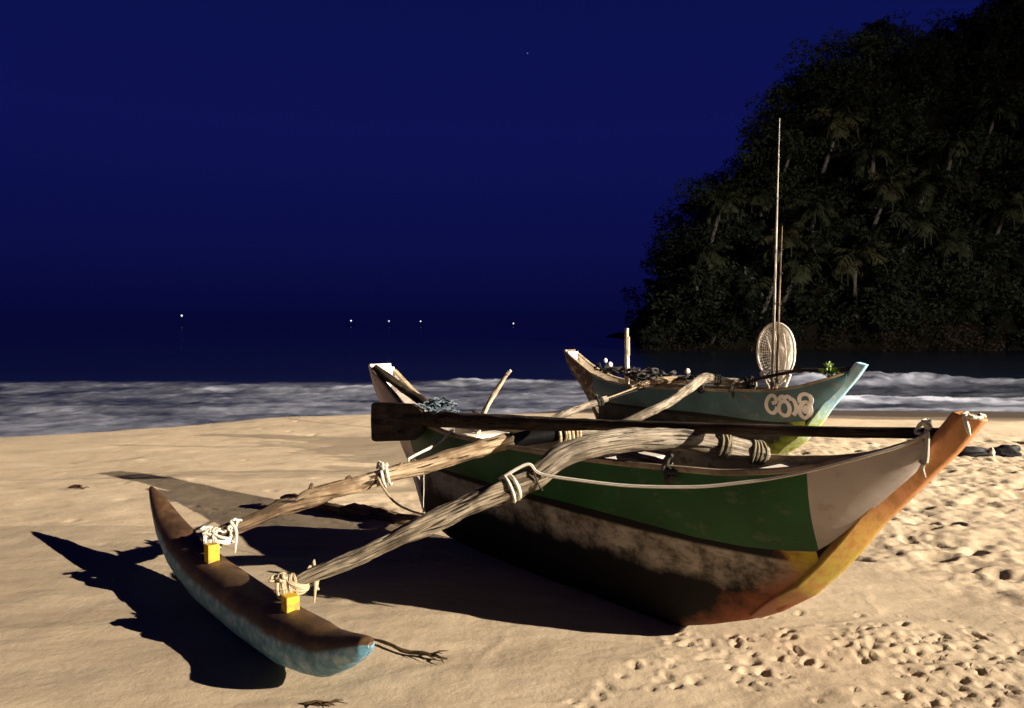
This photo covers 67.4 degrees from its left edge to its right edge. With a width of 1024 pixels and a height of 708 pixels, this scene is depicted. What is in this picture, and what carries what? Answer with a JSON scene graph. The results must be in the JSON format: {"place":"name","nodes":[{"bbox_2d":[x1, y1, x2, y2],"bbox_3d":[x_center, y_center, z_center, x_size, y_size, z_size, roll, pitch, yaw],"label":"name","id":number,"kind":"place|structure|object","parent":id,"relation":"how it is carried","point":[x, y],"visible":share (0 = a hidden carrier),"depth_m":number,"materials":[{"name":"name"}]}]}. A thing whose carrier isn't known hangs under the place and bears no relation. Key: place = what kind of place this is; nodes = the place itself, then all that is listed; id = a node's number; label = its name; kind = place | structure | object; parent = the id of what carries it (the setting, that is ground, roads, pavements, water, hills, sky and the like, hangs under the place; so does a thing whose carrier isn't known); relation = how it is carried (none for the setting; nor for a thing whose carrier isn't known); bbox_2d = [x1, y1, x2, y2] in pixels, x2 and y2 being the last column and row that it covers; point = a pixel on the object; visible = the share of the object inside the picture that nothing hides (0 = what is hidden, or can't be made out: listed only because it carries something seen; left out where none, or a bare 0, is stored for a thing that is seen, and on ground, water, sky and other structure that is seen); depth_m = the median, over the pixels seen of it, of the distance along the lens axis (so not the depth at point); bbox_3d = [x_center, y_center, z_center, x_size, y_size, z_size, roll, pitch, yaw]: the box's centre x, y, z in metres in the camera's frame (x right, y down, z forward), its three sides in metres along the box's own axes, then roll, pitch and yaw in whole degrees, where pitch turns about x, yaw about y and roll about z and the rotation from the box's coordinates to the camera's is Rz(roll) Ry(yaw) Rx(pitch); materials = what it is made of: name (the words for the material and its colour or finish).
{"place":"outdoors","nodes":[
{"label":"outdoors","id":0,"kind":"place"},
{"bbox_2d":[0,0,997,325],"label":"sky","id":1,"kind":"structure","parent":0,"point":[205,162],"materials":[{"name":"blue"}]},
{"bbox_2d":[0,408,1023,707],"bbox_3d":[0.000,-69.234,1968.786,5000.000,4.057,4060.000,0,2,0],"label":"beach","id":2,"kind":"structure","parent":0,"point":[918,602],"depth_m":4.11,"materials":[{"name":"beige sand"}]},
{"bbox_2d":[69,484,88,488],"bbox_3d":[-3.926,1.201,6.943,0.205,0.045,0.052,0,2,13],"label":"twig","id":3,"kind":"object","parent":2,"relation":"on","point":[76,486],"visible":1,"depth_m":6.94,"materials":[{"name":"brown wood"}]},
{"bbox_2d":[304,699,347,707],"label":"twig","id":4,"kind":"object","parent":2,"relation":"on","point":[319,702],"visible":1,"depth_m":3.03,"materials":[{"name":"brown wood"}]},
{"bbox_2d":[275,493,420,524],"bbox_3d":[-1.228,1.249,6.040,1.637,0.161,0.173,1,2,27],"label":"driftwood","id":5,"kind":"object","parent":2,"relation":"on","point":[355,511],"visible":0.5,"depth_m":5.99,"materials":[{"name":"brown wood"}]},
{"bbox_2d":[373,638,447,662],"bbox_3d":[-0.475,1.351,3.515,0.432,0.034,0.082,1,2,26],"label":"twig","id":6,"kind":"object","parent":2,"relation":"on","point":[417,652],"visible":0.98,"depth_m":3.48,"materials":[{"name":"brown wood"}]},
{"bbox_2d":[149,363,987,676],"bbox_3d":[-0.265,0.769,4.006,2.194,1.227,4.378,-2,3,-40],"label":"outrigger boat","id":7,"kind":"object","parent":2,"relation":"on","point":[713,555],"visible":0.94,"depth_m":3.61,"materials":[{"name":"paint"}]},
{"bbox_2d":[377,474,423,514],"bbox_3d":[-0.524,0.752,3.980,0.069,0.147,0.858,-1,2,-30],"label":"slack rope","id":8,"kind":"object","parent":7,"relation":"hanging from","point":[391,498],"visible":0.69,"depth_m":4.16,"materials":[{"name":"beige fabric"}]},
{"bbox_2d":[372,365,478,431],"bbox_3d":[-0.632,0.297,5.553,0.106,0.396,1.388,-2,3,-39],"label":"wooden pole","id":9,"kind":"object","parent":7,"relation":"on","point":[405,389],"visible":0.48,"depth_m":5.76,"materials":[{"name":"brown wood"}]},
{"bbox_2d":[407,429,453,512],"bbox_3d":[-0.522,0.723,4.749,0.167,0.445,0.656,0,2,11],"label":"stern rope","id":10,"kind":"object","parent":7,"relation":"hanging from","point":[445,436],"visible":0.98,"depth_m":4.81,"materials":[{"name":"white fabric"}]},
{"bbox_2d":[418,397,462,413],"bbox_3d":[-0.505,0.369,5.290,0.293,0.143,0.306,-1,2,-29],"label":"net bundle","id":11,"kind":"object","parent":7,"relation":"on","point":[434,404],"visible":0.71,"depth_m":5.29,"materials":[{"name":"grey fabric"}]},
{"bbox_2d":[474,370,511,433],"bbox_3d":[-0.140,0.359,5.103,0.293,0.519,0.057,1,2,23],"label":"wooden stick","id":12,"kind":"object","parent":7,"relation":"in","point":[493,395],"visible":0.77,"depth_m":5.07,"materials":[{"name":"brown wood"}]},
{"bbox_2d":[616,452,672,464],"bbox_3d":[0.649,0.523,3.782,0.065,0.065,0.367,-1,2,-29],"label":"short log","id":13,"kind":"object","parent":7,"relation":"on","point":[634,456],"visible":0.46,"depth_m":3.78,"materials":[{"name":"brown wood"}]},
{"bbox_2d":[371,402,937,441],"bbox_3d":[0.289,0.464,4.322,0.116,0.478,3.934,-2,3,-43],"label":"oar","id":14,"kind":"object","parent":7,"relation":"on","point":[400,421],"visible":0.92,"depth_m":4.37,"materials":[{"name":"brown wood"}]},
{"bbox_2d":[498,433,926,488],"bbox_3d":[0.759,0.441,3.245,1.757,0.313,0.070,1,2,22],"label":"mooring rope","id":15,"kind":"object","parent":7,"relation":"attached to","point":[886,450],"visible":1,"depth_m":3.19,"materials":[{"name":"beige fabric"}]},
{"bbox_2d":[914,418,932,477],"bbox_3d":[1.564,0.355,2.919,0.062,0.217,0.132,1,2,21],"label":"cloth tie","id":16,"kind":"object","parent":7,"relation":"attached to","point":[926,424],"visible":0.98,"depth_m":2.89,"materials":[{"name":"white fabric"}]},
{"bbox_2d":[961,411,986,435],"bbox_3d":[1.696,0.257,2.836,0.092,0.081,0.127,2,3,37],"label":"bow cloth","id":17,"kind":"object","parent":7,"relation":"on","point":[966,416],"visible":0.92,"depth_m":2.80,"materials":[{"name":"white fabric"}]},
{"bbox_2d":[471,349,867,454],"bbox_3d":[1.456,0.616,8.506,2.139,1.200,4.282,-2,3,-37],"label":"outrigger boat","id":18,"kind":"object","parent":2,"relation":"on","point":[730,400],"visible":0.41,"depth_m":8.26,"materials":[{"name":"green paint"}]},
{"bbox_2d":[624,328,629,383],"bbox_3d":[1.459,0.054,9.755,0.066,0.765,0.074,0,2,0],"label":"wooden post","id":19,"kind":"object","parent":18,"relation":"in","point":[627,351],"visible":0.85,"depth_m":9.73,"materials":[{"name":"brown wood"}]},
{"bbox_2d":[594,363,697,381],"bbox_3d":[1.687,0.244,9.456,0.541,0.216,1.678,-1,3,-35],"label":"net heap","id":20,"kind":"object","parent":18,"relation":"in","point":[635,374],"visible":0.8,"depth_m":9.49,"materials":[{"name":"fabric"}]},
{"bbox_2d":[770,118,779,388],"bbox_3d":[2.734,-0.859,8.020,0.052,3.151,0.114,0,2,-10],"label":"fishing rod","id":21,"kind":"object","parent":18,"relation":"in","point":[773,333],"visible":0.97,"depth_m":8.00,"materials":[{"name":"brown wood"}]},
{"bbox_2d":[756,322,795,388],"bbox_3d":[2.838,0.187,8.115,0.232,1.052,0.470,-1,2,-32],"label":"landing net","id":22,"kind":"object","parent":18,"relation":"in","point":[787,355],"visible":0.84,"depth_m":8.15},
{"bbox_2d":[774,226,782,387],"bbox_3d":[2.761,-0.300,7.987,0.100,2.036,0.052,1,2,32],"label":"fishing rod","id":23,"kind":"object","parent":18,"relation":"in","point":[777,358],"visible":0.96,"depth_m":7.98,"materials":[{"name":"brown wood"}]},
{"bbox_2d":[746,366,851,383],"bbox_3d":[2.882,0.220,7.792,0.074,0.236,1.172,-2,3,-40],"label":"dark pole","id":24,"kind":"object","parent":18,"relation":"on","point":[786,373],"visible":0.91,"depth_m":7.86,"materials":[{"name":"brown wood"}]},
{"bbox_2d":[818,361,840,376],"bbox_3d":[3.088,0.158,7.486,0.220,0.185,0.199,0,2,0],"label":"leafy sprig","id":25,"kind":"object","parent":18,"relation":"attached to","point":[827,366],"visible":0.93,"depth_m":7.47,"materials":[{"name":"green plant"}]},
{"bbox_2d":[957,446,987,456],"bbox_3d":[5.298,1.135,8.916,0.448,0.152,0.240,0,2,-6],"label":"rock","id":26,"kind":"object","parent":2,"relation":"on","point":[972,451],"visible":0.61,"depth_m":8.82,"materials":[{"name":"grey stone"}]},
{"bbox_2d":[987,447,994,455],"bbox_3d":[5.527,1.151,8.872,0.082,0.152,0.108,-1,2,-22],"label":"rock","id":27,"kind":"object","parent":2,"relation":"on","point":[991,451],"visible":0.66,"depth_m":8.84,"materials":[{"name":"stone"}]},
{"bbox_2d":[993,444,1021,456],"bbox_3d":[5.711,1.149,8.909,0.353,0.201,0.230,0,2,11],"label":"rock","id":28,"kind":"object","parent":2,"relation":"on","point":[1004,450],"visible":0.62,"depth_m":8.84,"materials":[{"name":"grey stone"}]},
{"bbox_2d":[0,326,1023,437],"bbox_3d":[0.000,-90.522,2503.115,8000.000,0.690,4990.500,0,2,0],"label":"sea","id":29,"kind":"structure","parent":0,"point":[55,380],"depth_m":35.66,"materials":[{"name":"liquid"}]},
{"bbox_2d":[606,8,1023,350],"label":"hill","id":30,"kind":"structure","parent":0,"point":[1014,76],"depth_m":69.51,"materials":[{"name":"green plant"}]},
{"bbox_2d":[695,286,705,321],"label":"bare trunk","id":31,"kind":"object","parent":30,"relation":"on","point":[699,299],"visible":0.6,"depth_m":66.33,"materials":[{"name":"grey plant"}]},
{"bbox_2d":[679,239,737,286],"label":"palm tree","id":32,"kind":"object","parent":30,"relation":"on","point":[704,254],"visible":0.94,"depth_m":67.05,"materials":[{"name":"green plant"}]},
{"bbox_2d":[696,187,752,241],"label":"palm tree","id":33,"kind":"object","parent":30,"relation":"on","point":[723,203],"visible":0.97,"depth_m":69.40,"materials":[{"name":"green plant"}]},
{"bbox_2d":[711,276,776,341],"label":"palm tree","id":34,"kind":"object","parent":30,"relation":"on","point":[756,283],"visible":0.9,"depth_m":64.05,"materials":[{"name":"green plant"}]},
{"bbox_2d":[746,268,764,300],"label":"bare trunk","id":35,"kind":"object","parent":30,"relation":"on","point":[763,296],"visible":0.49,"depth_m":67.08,"materials":[{"name":"grey plant"}]},
{"bbox_2d":[735,185,781,237],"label":"palm tree","id":36,"kind":"object","parent":30,"relation":"on","point":[758,198],"visible":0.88,"depth_m":69.75,"materials":[{"name":"green plant"}]},
{"bbox_2d":[753,219,816,321],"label":"palm tree","id":37,"kind":"object","parent":30,"relation":"on","point":[789,235],"visible":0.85,"depth_m":64.42,"materials":[{"name":"green plant"}]},
{"bbox_2d":[768,130,815,192],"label":"palm tree","id":38,"kind":"object","parent":30,"relation":"on","point":[805,133],"visible":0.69,"depth_m":72.41,"materials":[{"name":"green plant"}]},
{"bbox_2d":[769,247,831,315],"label":"palm tree","id":39,"kind":"object","parent":30,"relation":"on","point":[816,262],"visible":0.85,"depth_m":64.82,"materials":[{"name":"green plant"}]},
{"bbox_2d":[784,199,840,281],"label":"palm tree","id":40,"kind":"object","parent":30,"relation":"on","point":[821,210],"visible":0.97,"depth_m":65.45,"materials":[{"name":"green plant"}]},
{"bbox_2d":[621,0,1023,349],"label":"jungle","id":41,"kind":"object","parent":30,"relation":"on","point":[918,53],"visible":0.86,"depth_m":69.72,"materials":[{"name":"green plant"}]},
{"bbox_2d":[636,284,1012,351],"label":"scrub","id":42,"kind":"object","parent":30,"relation":"on","point":[885,334],"visible":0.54,"depth_m":64.73,"materials":[{"name":"green plant"}]},
{"bbox_2d":[812,105,880,188],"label":"palm tree","id":43,"kind":"object","parent":30,"relation":"on","point":[837,120],"visible":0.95,"depth_m":69.59,"materials":[{"name":"green plant"}]},
{"bbox_2d":[820,241,892,317],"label":"palm tree","id":44,"kind":"object","parent":30,"relation":"on","point":[840,263],"visible":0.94,"depth_m":63.27,"materials":[{"name":"green plant"}]},
{"bbox_2d":[841,138,913,211],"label":"palm tree","id":45,"kind":"object","parent":30,"relation":"on","point":[871,153],"visible":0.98,"depth_m":66.98,"materials":[{"name":"green plant"}]},
{"bbox_2d":[859,164,917,244],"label":"palm tree","id":46,"kind":"object","parent":30,"relation":"on","point":[889,186],"visible":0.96,"depth_m":65.08,"materials":[{"name":"green plant"}]},
{"bbox_2d":[873,207,956,276],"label":"palm tree","id":47,"kind":"object","parent":30,"relation":"on","point":[926,222],"visible":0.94,"depth_m":62.99,"materials":[{"name":"green plant"}]},
{"bbox_2d":[901,164,971,241],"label":"palm tree","id":48,"kind":"object","parent":30,"relation":"on","point":[929,184],"visible":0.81,"depth_m":64.78,"materials":[{"name":"green plant"}]},
{"bbox_2d":[918,128,979,216],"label":"palm tree","id":49,"kind":"object","parent":30,"relation":"on","point":[955,142],"visible":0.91,"depth_m":66.29,"materials":[{"name":"green plant"}]},
{"bbox_2d":[923,223,985,307],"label":"palm tree","id":50,"kind":"object","parent":30,"relation":"on","point":[950,245],"visible":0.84,"depth_m":62.96,"materials":[{"name":"green plant"}]},
{"bbox_2d":[958,93,1023,168],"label":"palm tree","id":51,"kind":"object","parent":30,"relation":"on","point":[1003,108],"visible":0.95,"depth_m":68.42,"materials":[{"name":"green plant"}]},
{"bbox_2d":[964,189,1023,269],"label":"palm tree","id":52,"kind":"object","parent":30,"relation":"on","point":[1013,204],"visible":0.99,"depth_m":64.01,"materials":[{"name":"green plant"}]}
]}

